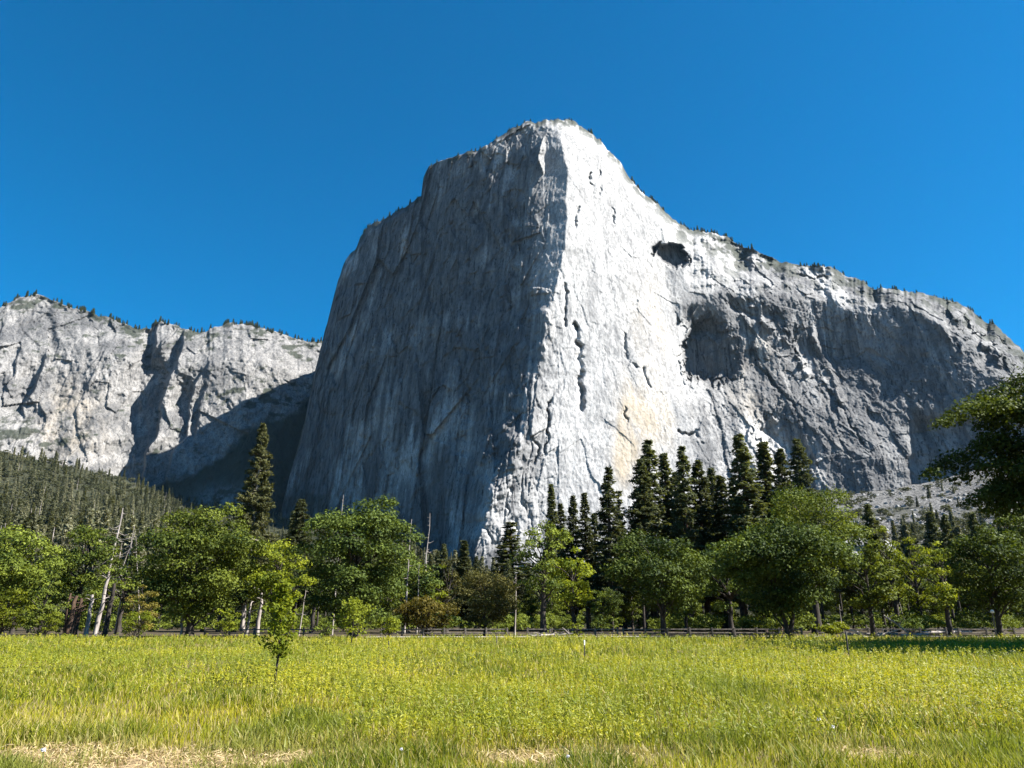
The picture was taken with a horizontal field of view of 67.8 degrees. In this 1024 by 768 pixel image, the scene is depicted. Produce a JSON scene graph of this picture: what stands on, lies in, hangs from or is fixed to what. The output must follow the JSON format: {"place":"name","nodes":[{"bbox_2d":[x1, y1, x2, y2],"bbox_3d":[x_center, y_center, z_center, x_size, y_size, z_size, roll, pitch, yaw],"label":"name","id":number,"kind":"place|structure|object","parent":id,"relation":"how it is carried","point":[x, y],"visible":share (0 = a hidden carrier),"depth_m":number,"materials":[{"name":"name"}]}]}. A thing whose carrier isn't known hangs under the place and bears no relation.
{"place":"outdoors","nodes":[
{"label":"outdoors","id":0,"kind":"place"},
{"bbox_2d":[0,294,321,515],"bbox_3d":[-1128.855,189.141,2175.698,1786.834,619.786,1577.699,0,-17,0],"label":"distant cliff","id":1,"kind":"structure","parent":0,"point":[183,412],"depth_m":1731.03,"materials":[{"name":"grey stone"}]},
{"bbox_2d":[0,446,1023,627],"bbox_3d":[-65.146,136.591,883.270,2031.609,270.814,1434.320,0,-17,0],"label":"hillside","id":2,"kind":"structure","parent":0,"point":[57,525],"depth_m":841.40,"materials":[{"name":"green plant"}]},
{"bbox_2d":[87,510,111,573],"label":"pine tree","id":3,"kind":"object","parent":2,"relation":"on","point":[104,521],"visible":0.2,"depth_m":219.60,"materials":[{"name":"green plant"}]},
{"bbox_2d":[116,516,136,567],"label":"pine tree","id":4,"kind":"object","parent":2,"relation":"on","point":[129,527],"visible":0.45,"depth_m":235.16,"materials":[{"name":"green plant"}]},
{"bbox_2d":[144,517,160,568],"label":"pine tree","id":5,"kind":"object","parent":2,"relation":"on","point":[154,523],"visible":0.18,"depth_m":233.86,"materials":[{"name":"green plant"}]},
{"bbox_2d":[0,450,1023,613],"bbox_3d":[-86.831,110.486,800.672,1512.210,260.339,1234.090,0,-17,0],"label":"hillside brush","id":6,"kind":"object","parent":2,"relation":"on","point":[920,531],"visible":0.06,"depth_m":938.71,"materials":[{"name":"green plant"}]},
{"bbox_2d":[836,473,1011,549],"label":"scree","id":7,"kind":"structure","parent":2,"relation":"on","point":[890,519],"depth_m":860.95,"materials":[{"name":"stone"}]},
{"bbox_2d":[921,511,940,548],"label":"pine tree","id":8,"kind":"object","parent":2,"relation":"on","point":[931,529],"visible":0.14,"depth_m":295.84,"materials":[{"name":"green plant"}]},
{"bbox_2d":[0,628,1023,767],"bbox_3d":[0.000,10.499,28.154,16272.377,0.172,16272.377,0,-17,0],"label":"ground","id":9,"kind":"structure","parent":0,"point":[159,632],"depth_m":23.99,"materials":[{"name":"green plant"}]},
{"bbox_2d":[0,587,37,636],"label":"tree","id":10,"kind":"object","parent":9,"relation":"on","point":[5,611],"visible":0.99,"depth_m":74.63,"materials":[{"name":"green plant"}]},
{"bbox_2d":[0,522,67,635],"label":"oak tree","id":11,"kind":"object","parent":9,"relation":"on","point":[17,571],"visible":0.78,"depth_m":80.84,"materials":[{"name":"green plant"}]},
{"bbox_2d":[30,612,62,637],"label":"shrub","id":12,"kind":"object","parent":9,"relation":"on","point":[52,621],"visible":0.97,"depth_m":72.47,"materials":[{"name":"green plant"}]},
{"bbox_2d":[23,570,71,637],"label":"oak tree","id":13,"kind":"object","parent":9,"relation":"on","point":[44,609],"visible":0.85,"depth_m":76.81,"materials":[{"name":"green plant"}]},
{"bbox_2d":[65,595,83,636],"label":"tree trunk","id":14,"kind":"object","parent":9,"relation":"on","point":[70,619],"visible":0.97,"depth_m":80.22,"materials":[{"name":"brown wood"}]},
{"bbox_2d":[72,598,89,636],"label":"tree trunk","id":15,"kind":"object","parent":9,"relation":"on","point":[76,624],"visible":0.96,"depth_m":81.10,"materials":[{"name":"brown wood"}]},
{"bbox_2d":[49,523,123,634],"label":"oak tree","id":16,"kind":"object","parent":9,"relation":"on","point":[83,578],"visible":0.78,"depth_m":88.74,"materials":[{"name":"green plant"}]},
{"bbox_2d":[83,594,95,635],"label":"tree trunk","id":17,"kind":"object","parent":9,"relation":"on","point":[88,620],"visible":0.98,"depth_m":80.24,"materials":[{"name":"grey wood"}]},
{"bbox_2d":[92,575,114,635],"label":"tree trunk","id":18,"kind":"object","parent":9,"relation":"on","point":[97,623],"visible":0.89,"depth_m":84.34,"materials":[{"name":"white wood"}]},
{"bbox_2d":[88,576,122,616],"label":"leafy tree","id":19,"kind":"object","parent":9,"relation":"on","point":[115,603],"visible":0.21,"depth_m":133.66,"materials":[{"name":"green plant"}]},
{"bbox_2d":[102,583,116,635],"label":"tree trunk","id":20,"kind":"object","parent":9,"relation":"on","point":[107,619],"visible":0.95,"depth_m":83.24,"materials":[{"name":"brown plant"}]},
{"bbox_2d":[96,544,151,634],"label":"oak tree","id":21,"kind":"object","parent":9,"relation":"on","point":[125,582],"visible":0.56,"depth_m":94.14,"materials":[{"name":"green plant"}]},
{"bbox_2d":[120,610,154,640],"bbox_3d":[-30.007,19.436,60.832,2.254,2.646,2.738,0,-17,0],"label":"shrub","id":22,"kind":"object","parent":9,"relation":"on","point":[132,623],"visible":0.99,"depth_m":60.84,"materials":[{"name":"green plant"}]},
{"bbox_2d":[122,584,159,640],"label":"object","id":23,"kind":"object","parent":9,"relation":"on","point":[151,606],"visible":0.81,"depth_m":63.07,"materials":[{"name":"green plant"}]},
{"bbox_2d":[139,570,175,631],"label":"leafy tree","id":24,"kind":"object","parent":9,"relation":"on","point":[159,609],"visible":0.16,"depth_m":117.31,"materials":[{"name":"green plant"}]},
{"bbox_2d":[126,501,271,636],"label":"oak tree","id":25,"kind":"object","parent":9,"relation":"on","point":[200,590],"visible":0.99,"depth_m":78.06,"materials":[{"name":"green plant"}]},
{"bbox_2d":[214,608,241,636],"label":"shrub","id":26,"kind":"object","parent":9,"relation":"on","point":[228,624],"visible":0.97,"depth_m":72.34,"materials":[{"name":"green plant"}]},
{"bbox_2d":[224,557,260,631],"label":"leafy tree","id":27,"kind":"object","parent":9,"relation":"on","point":[242,594],"visible":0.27,"depth_m":110.45,"materials":[{"name":"green plant"}]},
{"bbox_2d":[231,423,280,631],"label":"pine tree","id":28,"kind":"object","parent":9,"relation":"on","point":[260,506],"visible":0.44,"depth_m":121.07,"materials":[{"name":"green plant"}]},
{"bbox_2d":[203,628,329,636],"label":"rail fence","id":29,"kind":"object","parent":9,"relation":"on","point":[254,633],"visible":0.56,"depth_m":79.18,"materials":[{"name":"grey wood"}]},
{"bbox_2d":[253,578,299,682],"bbox_3d":[-6.488,6.865,21.251,1.176,2.862,1.251,12,-21,-34],"label":"sapling","id":30,"kind":"object","parent":9,"relation":"on","point":[280,604],"visible":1,"depth_m":21.29,"materials":[{"name":"green plant"}]},
{"bbox_2d":[238,538,316,636],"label":"oak tree","id":31,"kind":"object","parent":9,"relation":"on","point":[264,581],"visible":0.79,"depth_m":83.06,"materials":[{"name":"green plant"}]},
{"bbox_2d":[281,499,315,628],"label":"pine tree","id":32,"kind":"object","parent":9,"relation":"on","point":[299,524],"visible":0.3,"depth_m":147.75,"materials":[{"name":"green plant"}]},
{"bbox_2d":[292,555,334,632],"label":"leafy tree","id":33,"kind":"object","parent":9,"relation":"on","point":[312,587],"visible":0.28,"depth_m":104.42,"materials":[{"name":"green plant"}]},
{"bbox_2d":[314,622,337,637],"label":"shrub","id":34,"kind":"object","parent":9,"relation":"on","point":[325,630],"visible":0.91,"depth_m":70.38,"materials":[{"name":"green plant"}]},
{"bbox_2d":[332,596,376,642],"bbox_3d":[-10.119,15.152,48.513,2.470,3.148,2.491,-13,-22,37],"label":"sapling","id":35,"kind":"object","parent":9,"relation":"on","point":[353,604],"visible":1,"depth_m":48.43,"materials":[{"name":"green plant"}]},
{"bbox_2d":[284,493,425,637],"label":"oak tree","id":36,"kind":"object","parent":9,"relation":"on","point":[367,525],"visible":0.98,"depth_m":76.27,"materials":[{"name":"green plant"}]},
{"bbox_2d":[374,617,400,636],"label":"shrub","id":37,"kind":"object","parent":9,"relation":"on","point":[394,622],"visible":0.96,"depth_m":71.97,"materials":[{"name":"green plant"}]},
{"bbox_2d":[371,559,410,628],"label":"leafy tree","id":38,"kind":"object","parent":9,"relation":"on","point":[390,603],"visible":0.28,"depth_m":102.62,"materials":[{"name":"green plant"}]},
{"bbox_2d":[393,558,435,631],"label":"leafy tree","id":39,"kind":"object","parent":9,"relation":"on","point":[410,599],"visible":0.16,"depth_m":111.28,"materials":[{"name":"green plant"}]},
{"bbox_2d":[397,558,444,632],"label":"leafy tree","id":40,"kind":"object","parent":9,"relation":"on","point":[425,577],"visible":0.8,"depth_m":97.82,"materials":[{"name":"green plant"}]},
{"bbox_2d":[392,594,460,635],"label":"shrub","id":41,"kind":"object","parent":9,"relation":"on","point":[426,604],"visible":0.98,"depth_m":79.75,"materials":[{"name":"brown plant"}]},
{"bbox_2d":[380,628,507,636],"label":"rail fence","id":42,"kind":"object","parent":9,"relation":"on","point":[444,629],"visible":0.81,"depth_m":78.70,"materials":[{"name":"grey wood"}]},
{"bbox_2d":[435,543,453,631],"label":"pine tree","id":43,"kind":"object","parent":9,"relation":"on","point":[444,556],"visible":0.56,"depth_m":110.09,"materials":[{"name":"green plant"}]},
{"bbox_2d":[433,558,462,632],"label":"oak tree","id":44,"kind":"object","parent":9,"relation":"on","point":[453,575],"visible":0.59,"depth_m":108.51,"materials":[{"name":"green plant"}]},
{"bbox_2d":[448,540,474,630],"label":"pine tree","id":45,"kind":"object","parent":9,"relation":"on","point":[461,567],"visible":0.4,"depth_m":125.75,"materials":[{"name":"green plant"}]},
{"bbox_2d":[0,723,925,767],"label":"straw litter","id":46,"kind":"object","parent":9,"relation":"on","point":[176,755],"visible":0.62,"depth_m":9.60,"materials":[{"name":"beige plant"}]},
{"bbox_2d":[451,567,520,635],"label":"oak tree","id":47,"kind":"object","parent":9,"relation":"on","point":[499,595],"visible":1,"depth_m":85.81,"materials":[{"name":"green plant"}]},
{"bbox_2d":[490,522,533,630],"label":"pine tree","id":48,"kind":"object","parent":9,"relation":"on","point":[510,540],"visible":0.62,"depth_m":131.43,"materials":[{"name":"green plant"}]},
{"bbox_2d":[5,607,1023,632],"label":"wood understory","id":49,"kind":"object","parent":9,"relation":"on","point":[523,621],"visible":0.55,"depth_m":98.78,"materials":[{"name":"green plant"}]},
{"bbox_2d":[518,592,540,628],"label":"leafy tree","id":50,"kind":"object","parent":9,"relation":"on","point":[532,608],"visible":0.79,"depth_m":131.78,"materials":[{"name":"green plant"}]},
{"bbox_2d":[509,519,573,631],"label":"oak tree","id":51,"kind":"object","parent":9,"relation":"on","point":[538,566],"visible":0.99,"depth_m":83.27,"materials":[{"name":"green plant"}]},
{"bbox_2d":[540,590,565,631],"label":"leafy tree","id":52,"kind":"object","parent":9,"relation":"on","point":[554,610],"visible":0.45,"depth_m":111.26,"materials":[{"name":"green plant"}]},
{"bbox_2d":[536,484,570,630],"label":"pine tree","id":53,"kind":"object","parent":9,"relation":"on","point":[552,515],"visible":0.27,"depth_m":126.43,"materials":[{"name":"green plant"}]},
{"bbox_2d":[557,503,570,622],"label":"pine tree","id":54,"kind":"object","parent":9,"relation":"on","point":[561,514],"visible":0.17,"depth_m":138.74,"materials":[{"name":"green plant"}]},
{"bbox_2d":[545,546,596,635],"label":"oak tree","id":55,"kind":"object","parent":9,"relation":"on","point":[571,597],"visible":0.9,"depth_m":84.78,"materials":[{"name":"green plant"}]},
{"bbox_2d":[527,628,618,635],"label":"rail fence","id":56,"kind":"object","parent":9,"relation":"on","point":[573,629],"visible":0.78,"depth_m":79.17,"materials":[{"name":"grey wood"}]},
{"bbox_2d":[562,495,584,614],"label":"pine tree","id":57,"kind":"object","parent":9,"relation":"on","point":[572,512],"visible":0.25,"depth_m":130.17,"materials":[{"name":"green plant"}]},
{"bbox_2d":[572,492,598,630],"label":"pine tree","id":58,"kind":"object","parent":9,"relation":"on","point":[586,551],"visible":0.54,"depth_m":123.86,"materials":[{"name":"green plant"}]},
{"bbox_2d":[583,513,604,625],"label":"pine tree","id":59,"kind":"object","parent":9,"relation":"on","point":[594,519],"visible":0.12,"depth_m":148.29,"materials":[{"name":"green plant"}]},
{"bbox_2d":[589,589,615,631],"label":"leafy tree","id":60,"kind":"object","parent":9,"relation":"on","point":[598,607],"visible":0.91,"depth_m":111.09,"materials":[{"name":"green plant"}]},
{"bbox_2d":[579,467,639,631],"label":"pine tree","id":61,"kind":"object","parent":9,"relation":"on","point":[609,531],"visible":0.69,"depth_m":119.68,"materials":[{"name":"green plant"}]},
{"bbox_2d":[598,587,622,631],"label":"leafy tree","id":62,"kind":"object","parent":9,"relation":"on","point":[614,598],"visible":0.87,"depth_m":111.23,"materials":[{"name":"green plant"}]},
{"bbox_2d":[614,491,627,630],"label":"pine tree","id":63,"kind":"object","parent":9,"relation":"on","point":[620,517],"visible":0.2,"depth_m":128.68,"materials":[{"name":"green plant"}]},
{"bbox_2d":[617,591,641,631],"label":"leafy tree","id":64,"kind":"object","parent":9,"relation":"on","point":[628,605],"visible":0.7,"depth_m":116.02,"materials":[{"name":"green plant"}]},
{"bbox_2d":[622,459,668,630],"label":"pine tree","id":65,"kind":"object","parent":9,"relation":"on","point":[642,507],"visible":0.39,"depth_m":126.41,"materials":[{"name":"green plant"}]},
{"bbox_2d":[626,438,673,628],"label":"pine tree","id":66,"kind":"object","parent":9,"relation":"on","point":[649,455],"visible":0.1,"depth_m":132.47,"materials":[{"name":"green plant"}]},
{"bbox_2d":[599,528,714,635],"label":"oak tree","id":67,"kind":"object","parent":9,"relation":"on","point":[678,580],"visible":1,"depth_m":80.09,"materials":[{"name":"green plant"}]},
{"bbox_2d":[654,452,682,620],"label":"pine tree","id":68,"kind":"object","parent":9,"relation":"on","point":[665,483],"visible":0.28,"depth_m":136.05,"materials":[{"name":"green plant"}]},
{"bbox_2d":[667,557,707,631],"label":"leafy tree","id":69,"kind":"object","parent":9,"relation":"on","point":[686,611],"visible":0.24,"depth_m":96.71,"materials":[{"name":"green plant"}]},
{"bbox_2d":[666,445,712,630],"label":"pine tree","id":70,"kind":"object","parent":9,"relation":"on","point":[683,523],"visible":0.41,"depth_m":126.80,"materials":[{"name":"green plant"}]},
{"bbox_2d":[682,460,730,630],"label":"pine tree","id":71,"kind":"object","parent":9,"relation":"on","point":[703,508],"visible":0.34,"depth_m":132.77,"materials":[{"name":"green plant"}]},
{"bbox_2d":[622,628,802,635],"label":"rail fence","id":72,"kind":"object","parent":9,"relation":"on","point":[712,632],"visible":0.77,"depth_m":79.16,"materials":[{"name":"grey wood"}]},
{"bbox_2d":[704,467,724,628],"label":"pine tree","id":73,"kind":"object","parent":9,"relation":"on","point":[710,473],"visible":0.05,"depth_m":150.03,"materials":[{"name":"green plant"}]},
{"bbox_2d":[705,475,737,630],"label":"pine tree","id":74,"kind":"object","parent":9,"relation":"on","point":[719,518],"visible":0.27,"depth_m":128.51,"materials":[{"name":"green plant"}]},
{"bbox_2d":[699,539,749,635],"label":"oak tree","id":75,"kind":"object","parent":9,"relation":"on","point":[717,584],"visible":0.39,"depth_m":88.39,"materials":[{"name":"green plant"}]},
{"bbox_2d":[724,478,749,630],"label":"pine tree","id":76,"kind":"object","parent":9,"relation":"on","point":[742,608],"visible":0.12,"depth_m":124.50,"materials":[{"name":"green plant"}]},
{"bbox_2d":[719,433,778,631],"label":"pine tree","id":77,"kind":"object","parent":9,"relation":"on","point":[740,504],"visible":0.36,"depth_m":121.48,"materials":[{"name":"green plant"}]},
{"bbox_2d":[752,441,782,630],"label":"pine tree","id":78,"kind":"object","parent":9,"relation":"on","point":[765,462],"visible":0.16,"depth_m":130.66,"materials":[{"name":"green plant"}]},
{"bbox_2d":[766,448,801,618],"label":"pine tree","id":79,"kind":"object","parent":9,"relation":"on","point":[781,471],"visible":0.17,"depth_m":126.19,"materials":[{"name":"green plant"}]},
{"bbox_2d":[708,515,866,638],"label":"oak tree","id":80,"kind":"object","parent":9,"relation":"on","point":[758,551],"visible":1,"depth_m":69.77,"materials":[{"name":"green plant"}]},
{"bbox_2d":[787,438,827,567],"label":"pine tree","id":81,"kind":"object","parent":9,"relation":"on","point":[803,478],"visible":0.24,"depth_m":192.11,"materials":[{"name":"green plant"}]},
{"bbox_2d":[742,482,876,633],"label":"oak tree","id":82,"kind":"object","parent":9,"relation":"on","point":[842,527],"visible":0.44,"depth_m":95.69,"materials":[{"name":"green plant"}]},
{"bbox_2d":[814,621,849,636],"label":"shrub","id":83,"kind":"object","parent":9,"relation":"on","point":[835,628],"visible":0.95,"depth_m":73.70,"materials":[{"name":"green plant"}]},
{"bbox_2d":[841,567,875,628],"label":"leafy tree","id":84,"kind":"object","parent":9,"relation":"on","point":[858,591],"visible":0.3,"depth_m":131.11,"materials":[{"name":"green plant"}]},
{"bbox_2d":[830,535,900,637],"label":"oak tree","id":85,"kind":"object","parent":9,"relation":"on","point":[879,594],"visible":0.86,"depth_m":76.84,"materials":[{"name":"green plant"}]},
{"bbox_2d":[858,503,888,631],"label":"pine tree","id":86,"kind":"object","parent":9,"relation":"on","point":[868,516],"visible":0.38,"depth_m":110.57,"materials":[{"name":"green plant"}]},
{"bbox_2d":[816,628,947,635],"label":"rail fence","id":87,"kind":"object","parent":9,"relation":"on","point":[919,629],"visible":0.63,"depth_m":79.20,"materials":[{"name":"grey wood"}]},
{"bbox_2d":[861,559,914,627],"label":"leafy tree","id":88,"kind":"object","parent":9,"relation":"on","point":[890,606],"visible":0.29,"depth_m":103.69,"materials":[{"name":"green plant"}]},
{"bbox_2d":[869,525,912,631],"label":"oak tree","id":89,"kind":"object","parent":9,"relation":"on","point":[902,590],"visible":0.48,"depth_m":100.76,"materials":[{"name":"green plant"}]},
{"bbox_2d":[893,616,923,631],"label":"shrub","id":90,"kind":"object","parent":9,"relation":"on","point":[913,621],"visible":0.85,"depth_m":83.52,"materials":[{"name":"green plant"}]},
{"bbox_2d":[888,536,936,624],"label":"oak tree","id":91,"kind":"object","parent":9,"relation":"on","point":[918,600],"visible":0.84,"depth_m":94.66,"materials":[{"name":"green plant"}]},
{"bbox_2d":[921,574,952,628],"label":"leafy tree","id":92,"kind":"object","parent":9,"relation":"on","point":[934,610],"visible":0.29,"depth_m":132.62,"materials":[{"name":"green plant"}]},
{"bbox_2d":[911,540,971,635],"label":"oak tree","id":93,"kind":"object","parent":9,"relation":"on","point":[948,595],"visible":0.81,"depth_m":86.62,"materials":[{"name":"green plant"}]},
{"bbox_2d":[935,514,967,626],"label":"pine tree","id":94,"kind":"object","parent":9,"relation":"on","point":[946,538],"visible":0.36,"depth_m":115.83,"materials":[{"name":"green plant"}]},
{"bbox_2d":[917,366,1023,518],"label":"oak tree","id":95,"kind":"object","parent":9,"relation":"on","point":[1001,407],"visible":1,"depth_m":57.01,"materials":[{"name":"green plant"}]},
{"bbox_2d":[965,512,994,631],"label":"pine tree","id":96,"kind":"object","parent":9,"relation":"on","point":[972,522],"visible":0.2,"depth_m":112.69,"materials":[{"name":"green plant"}]},
{"bbox_2d":[937,523,1023,637],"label":"oak tree","id":97,"kind":"object","parent":9,"relation":"on","point":[991,591],"visible":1,"depth_m":74.86,"materials":[{"name":"green plant"}]},
{"bbox_2d":[971,505,1023,601],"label":"oak tree","id":98,"kind":"object","parent":9,"relation":"on","point":[1013,520],"visible":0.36,"depth_m":89.30,"materials":[{"name":"green plant"}]},
{"bbox_2d":[0,0,1023,351],"label":"sky","id":99,"kind":"structure","parent":0,"point":[197,164],"materials":[{"name":"blue"}]},
{"bbox_2d":[281,119,1023,572],"bbox_3d":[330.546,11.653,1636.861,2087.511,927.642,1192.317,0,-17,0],"label":"granite cliff","id":100,"kind":"structure","parent":0,"point":[523,315],"depth_m":1258.63,"materials":[{"name":"grey stone"}]},
{"bbox_2d":[4,118,991,342],"bbox_3d":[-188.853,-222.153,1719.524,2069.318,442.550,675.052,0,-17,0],"label":"rim scrub","id":101,"kind":"object","parent":100,"relation":"on","point":[81,308],"visible":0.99,"depth_m":1897.40,"materials":[{"name":"green plant"}]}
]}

